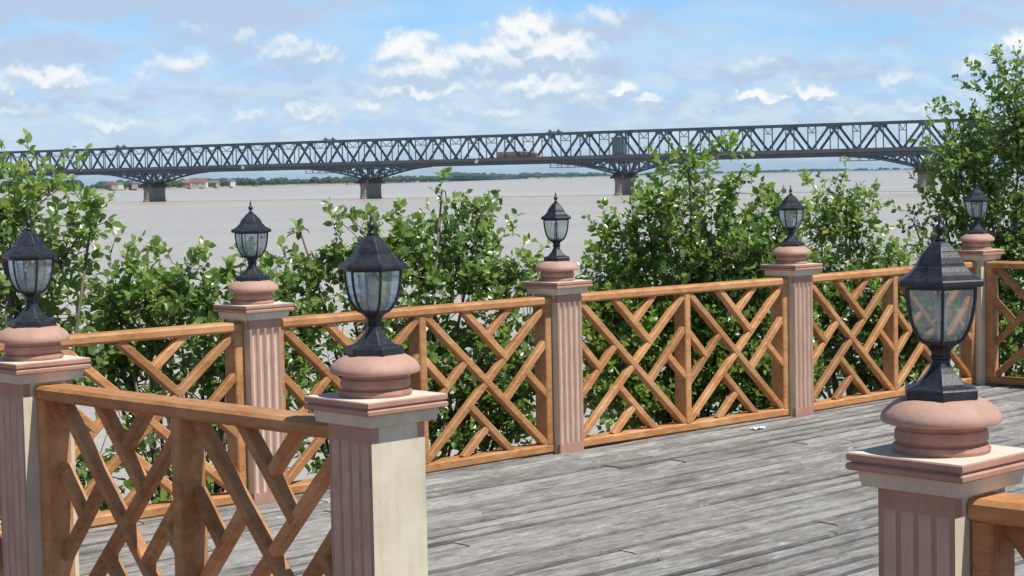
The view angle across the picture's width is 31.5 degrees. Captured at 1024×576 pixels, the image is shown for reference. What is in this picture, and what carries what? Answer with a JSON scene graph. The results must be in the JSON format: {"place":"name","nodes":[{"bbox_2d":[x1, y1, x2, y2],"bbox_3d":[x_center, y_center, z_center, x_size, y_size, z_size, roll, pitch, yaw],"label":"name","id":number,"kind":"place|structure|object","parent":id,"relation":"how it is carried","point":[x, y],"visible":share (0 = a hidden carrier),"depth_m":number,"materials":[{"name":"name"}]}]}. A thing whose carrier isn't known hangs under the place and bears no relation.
{"place":"outdoors","nodes":[
{"label":"outdoors","id":0,"kind":"place"},
{"bbox_2d":[0,167,1003,193],"bbox_3d":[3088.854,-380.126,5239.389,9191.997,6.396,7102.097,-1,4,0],"label":"river bank","id":1,"kind":"structure","parent":0,"point":[263,185],"depth_m":3424.36,"materials":[{"name":"green plant"}]},
{"bbox_2d":[104,181,117,189],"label":"riverside house","id":2,"kind":"structure","parent":1,"relation":"on","point":[110,185],"depth_m":2378.16,"materials":[{"name":"beige paint"}]},
{"bbox_2d":[117,182,123,189],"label":"riverside house","id":3,"kind":"structure","parent":1,"relation":"on","point":[120,185],"depth_m":2389.05,"materials":[{"name":"white paint"}]},
{"bbox_2d":[129,180,137,188],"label":"riverside house","id":4,"kind":"structure","parent":1,"relation":"on","point":[133,184],"depth_m":2401.20,"materials":[{"name":"beige paint"}]},
{"bbox_2d":[178,180,192,187],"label":"riverside house","id":5,"kind":"structure","parent":1,"relation":"on","point":[187,184],"depth_m":2502.93,"materials":[{"name":"beige paint"}]},
{"bbox_2d":[189,178,208,187],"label":"riverside house","id":6,"kind":"structure","parent":1,"relation":"on","point":[200,182],"depth_m":2528.34,"materials":[{"name":"white paint"}]},
{"bbox_2d":[208,180,219,186],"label":"riverside house","id":7,"kind":"structure","parent":1,"relation":"on","point":[214,183],"depth_m":2560.34,"materials":[{"name":"beige paint"}]},
{"bbox_2d":[226,179,235,186],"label":"riverside house","id":8,"kind":"structure","parent":1,"relation":"on","point":[230,182],"depth_m":2597.95,"materials":[{"name":"white paint"}]},
{"bbox_2d":[0,166,1002,189],"bbox_3d":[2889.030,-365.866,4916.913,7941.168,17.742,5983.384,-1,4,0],"label":"distant trees","id":9,"kind":"object","parent":1,"relation":"on","point":[314,179],"visible":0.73,"depth_m":3465.51,"materials":[{"name":"green plant"}]},
{"bbox_2d":[0,168,1023,525],"bbox_3d":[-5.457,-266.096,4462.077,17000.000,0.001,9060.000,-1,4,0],"label":"river water","id":10,"kind":"structure","parent":0,"point":[180,222],"depth_m":392.87,"materials":[{"name":"grey liquid"}]},
{"bbox_2d":[0,117,1018,201],"bbox_3d":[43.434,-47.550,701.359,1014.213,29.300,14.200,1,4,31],"label":"truss bridge","id":11,"kind":"structure","parent":10,"relation":"in","point":[370,188],"depth_m":729.20,"materials":[{"name":"paint"}]},
{"bbox_2d":[496,151,538,157],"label":"cargo lorry","id":12,"kind":"object","parent":11,"relation":"on","point":[507,154],"visible":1,"depth_m":722.06,"materials":[{"name":"grey metal"}]},
{"bbox_2d":[0,0,1023,186],"label":"sky","id":13,"kind":"structure","parent":0,"point":[79,73],"materials":[{"name":"blue"}]},
{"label":"river bank ground","id":14,"kind":"structure","parent":0,"visible":0},
{"bbox_2d":[0,128,144,386],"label":"broadleaf tree","id":15,"kind":"object","parent":14,"relation":"on","point":[14,212],"visible":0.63,"depth_m":10.55,"materials":[{"name":"green plant"}]},
{"bbox_2d":[0,235,309,524],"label":"leafy shrub","id":16,"kind":"object","parent":14,"relation":"on","point":[180,299],"visible":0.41,"depth_m":10.94,"materials":[{"name":"green plant"}]},
{"bbox_2d":[255,167,583,474],"bbox_3d":[-0.674,1.334,12.435,2.364,4.305,1.032,-1,4,0],"label":"leafy shrub","id":17,"kind":"object","parent":14,"relation":"on","point":[470,273],"visible":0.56,"depth_m":12.28,"materials":[{"name":"green plant"}]},
{"bbox_2d":[575,130,847,433],"bbox_3d":[1.478,1.019,14.511,2.401,4.544,1.184,-1,4,0],"label":"broadleaf tree","id":18,"kind":"object","parent":14,"relation":"on","point":[722,260],"visible":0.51,"depth_m":14.25,"materials":[{"name":"green plant"}]},
{"bbox_2d":[723,156,998,398],"bbox_3d":[3.087,0.865,16.181,2.398,4.084,1.185,-1,4,0],"label":"leafy shrub","id":19,"kind":"object","parent":14,"relation":"on","point":[851,215],"visible":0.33,"depth_m":16.01,"materials":[{"name":"green plant"}]},
{"bbox_2d":[891,39,1023,377],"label":"broadleaf tree","id":20,"kind":"object","parent":14,"relation":"on","point":[974,167],"visible":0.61,"depth_m":17.48,"materials":[{"name":"green plant"}]},
{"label":"deck substructure","id":21,"kind":"structure","parent":14,"relation":"on","visible":0},
{"bbox_2d":[0,384,1023,575],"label":"deck planks","id":22,"kind":"object","parent":21,"relation":"on","point":[785,496],"visible":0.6,"depth_m":9.30,"materials":[{"name":"grey wood"}]},
{"bbox_2d":[0,502,2,575],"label":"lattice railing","id":23,"kind":"object","parent":22,"relation":"on","point":[1,564],"depth_m":7.16,"materials":[{"name":"brown wood"}]},
{"bbox_2d":[0,325,91,575],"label":"stone pillar","id":24,"kind":"structure","parent":22,"relation":"on","point":[31,359],"depth_m":6.82,"materials":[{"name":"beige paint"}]},
{"bbox_2d":[1,214,57,327],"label":"post lantern","id":25,"kind":"object","parent":24,"relation":"on","point":[29,244],"visible":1,"depth_m":6.86,"materials":[{"name":"black metal"}]},
{"bbox_2d":[0,321,246,537],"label":"lattice railing","id":26,"kind":"object","parent":22,"relation":"on","point":[231,386],"visible":0.33,"depth_m":9.40,"materials":[{"name":"brown wood"}]},
{"bbox_2d":[34,383,331,575],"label":"lattice railing","id":27,"kind":"object","parent":22,"relation":"on","point":[192,516],"visible":0.94,"depth_m":6.24,"materials":[{"name":"brown wood"}]},
{"bbox_2d":[213,280,293,505],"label":"stone pillar","id":28,"kind":"structure","parent":22,"relation":"on","point":[256,310],"depth_m":9.71,"materials":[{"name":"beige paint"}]},
{"bbox_2d":[231,201,270,280],"bbox_3d":[-1.401,-0.255,9.757,0.215,0.430,0.187,-1,4,-2],"label":"post lantern","id":29,"kind":"object","parent":28,"relation":"on","point":[251,222],"visible":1,"depth_m":9.73,"materials":[{"name":"black metal"}]},
{"bbox_2d":[303,353,448,575],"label":"stone pillar","id":30,"kind":"structure","parent":22,"relation":"on","point":[375,412],"depth_m":5.46,"materials":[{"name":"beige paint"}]},
{"bbox_2d":[338,213,406,356],"bbox_3d":[-0.422,-0.014,5.505,0.187,0.430,0.215,2,5,40],"label":"post lantern","id":31,"kind":"object","parent":30,"relation":"on","point":[372,252],"visible":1,"depth_m":5.48,"materials":[{"name":"black metal"}]},
{"bbox_2d":[281,296,554,494],"bbox_3d":[-0.544,0.595,10.581,2.068,0.971,0.130,-4,5,-42],"label":"lattice railing","id":32,"kind":"object","parent":22,"relation":"on","point":[420,319],"visible":0.68,"depth_m":10.77,"materials":[{"name":"brown wood"}]},
{"bbox_2d":[522,260,592,454],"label":"stone pillar","id":33,"kind":"structure","parent":22,"relation":"on","point":[560,285],"depth_m":11.25,"materials":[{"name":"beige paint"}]},
{"bbox_2d":[541,192,570,261],"bbox_3d":[0.275,-0.384,11.294,0.215,0.430,0.187,-3,4,-28],"label":"post lantern","id":34,"kind":"object","parent":33,"relation":"on","point":[556,212],"visible":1,"depth_m":11.25,"materials":[{"name":"black metal"}]},
{"bbox_2d":[581,277,789,446],"bbox_3d":[1.138,0.468,12.088,2.037,0.971,0.130,-4,5,-41],"label":"lattice railing","id":35,"kind":"object","parent":22,"relation":"on","point":[683,412],"visible":0.93,"depth_m":12.06,"materials":[{"name":"brown wood"}]},
{"bbox_2d":[760,246,822,417],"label":"stone pillar","id":36,"kind":"structure","parent":22,"relation":"on","point":[795,267],"depth_m":12.73,"materials":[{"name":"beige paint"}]},
{"bbox_2d":[775,185,805,246],"bbox_3d":[1.964,-0.509,12.771,0.187,0.430,0.215,2,5,39],"label":"post lantern","id":37,"kind":"object","parent":36,"relation":"on","point":[790,202],"visible":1,"depth_m":12.75,"materials":[{"name":"black metal"}]},
{"bbox_2d":[812,261,976,410],"bbox_3d":[2.846,0.337,13.645,2.174,0.971,0.130,-5,5,-43],"label":"lattice railing","id":38,"kind":"object","parent":22,"relation":"on","point":[885,331],"visible":0.73,"depth_m":13.52,"materials":[{"name":"brown wood"}]},
{"bbox_2d":[845,396,1023,575],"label":"stone pillar","id":39,"kind":"structure","parent":22,"relation":"on","point":[931,470],"depth_m":4.11,"materials":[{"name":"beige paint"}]},
{"bbox_2d":[898,212,983,401],"bbox_3d":[0.988,0.039,4.182,0.215,0.430,0.187,-2,4,-20],"label":"post lantern","id":40,"kind":"object","parent":39,"relation":"on","point":[939,266],"visible":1,"depth_m":4.14,"materials":[{"name":"black metal"}]},
{"bbox_2d":[955,234,1004,385],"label":"stone pillar","id":41,"kind":"structure","parent":22,"relation":"on","point":[977,249],"depth_m":14.34,"materials":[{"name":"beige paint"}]},
{"bbox_2d":[963,180,990,233],"bbox_3d":[3.692,-0.645,14.408,0.187,0.430,0.215,2,5,43],"label":"post lantern","id":42,"kind":"object","parent":41,"relation":"on","point":[976,193],"visible":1,"depth_m":14.38,"materials":[{"name":"black metal"}]},
{"bbox_2d":[968,491,1023,575],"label":"lattice railing","id":43,"kind":"object","parent":22,"relation":"on","point":[997,524],"visible":1,"depth_m":4.08,"materials":[{"name":"brown wood"}]},
{"bbox_2d":[985,261,1023,385],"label":"lattice railing","id":44,"kind":"object","parent":22,"relation":"on","point":[994,304],"visible":1,"depth_m":14.31,"materials":[{"name":"brown wood"}]}
]}

